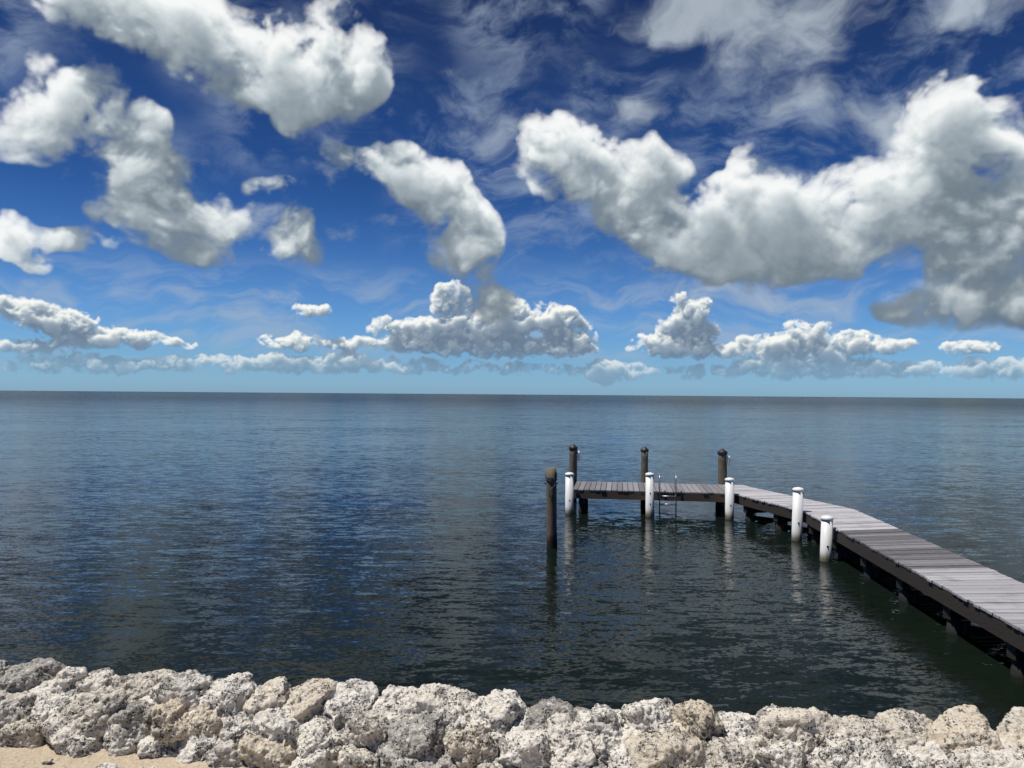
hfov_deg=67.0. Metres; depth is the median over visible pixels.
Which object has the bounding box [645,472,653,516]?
white piling
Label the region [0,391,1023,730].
sea
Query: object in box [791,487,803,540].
white piling
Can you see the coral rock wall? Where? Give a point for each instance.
(238, 719)
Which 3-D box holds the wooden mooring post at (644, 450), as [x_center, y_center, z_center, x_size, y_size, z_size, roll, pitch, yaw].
[3.656,3.116,21.380,0.226,2.800,0.226,0,-1,0]
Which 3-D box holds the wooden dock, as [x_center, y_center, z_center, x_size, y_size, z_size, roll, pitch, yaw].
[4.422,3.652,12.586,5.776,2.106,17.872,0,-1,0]
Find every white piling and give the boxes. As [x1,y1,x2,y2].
[565,472,573,513]
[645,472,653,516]
[725,477,734,519]
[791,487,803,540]
[820,515,833,561]
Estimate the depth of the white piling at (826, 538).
14.08 m
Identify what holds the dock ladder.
attached to the wooden dock
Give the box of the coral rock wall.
[0,657,1023,767]
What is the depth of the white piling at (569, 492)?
19.43 m
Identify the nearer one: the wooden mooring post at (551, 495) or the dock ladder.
the wooden mooring post at (551, 495)
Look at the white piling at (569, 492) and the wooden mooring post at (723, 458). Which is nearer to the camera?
the white piling at (569, 492)
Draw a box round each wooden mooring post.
[544,468,557,548]
[569,444,579,501]
[640,446,648,504]
[717,448,729,484]
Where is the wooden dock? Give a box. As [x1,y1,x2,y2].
[574,481,1023,678]
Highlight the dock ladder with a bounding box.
[658,473,676,515]
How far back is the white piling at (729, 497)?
18.82 m
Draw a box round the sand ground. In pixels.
[0,741,338,767]
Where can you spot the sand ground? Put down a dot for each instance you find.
(16, 757)
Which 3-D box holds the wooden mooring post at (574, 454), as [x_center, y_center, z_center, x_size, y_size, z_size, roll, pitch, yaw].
[1.739,3.090,21.681,0.314,2.830,0.249,0,-1,0]

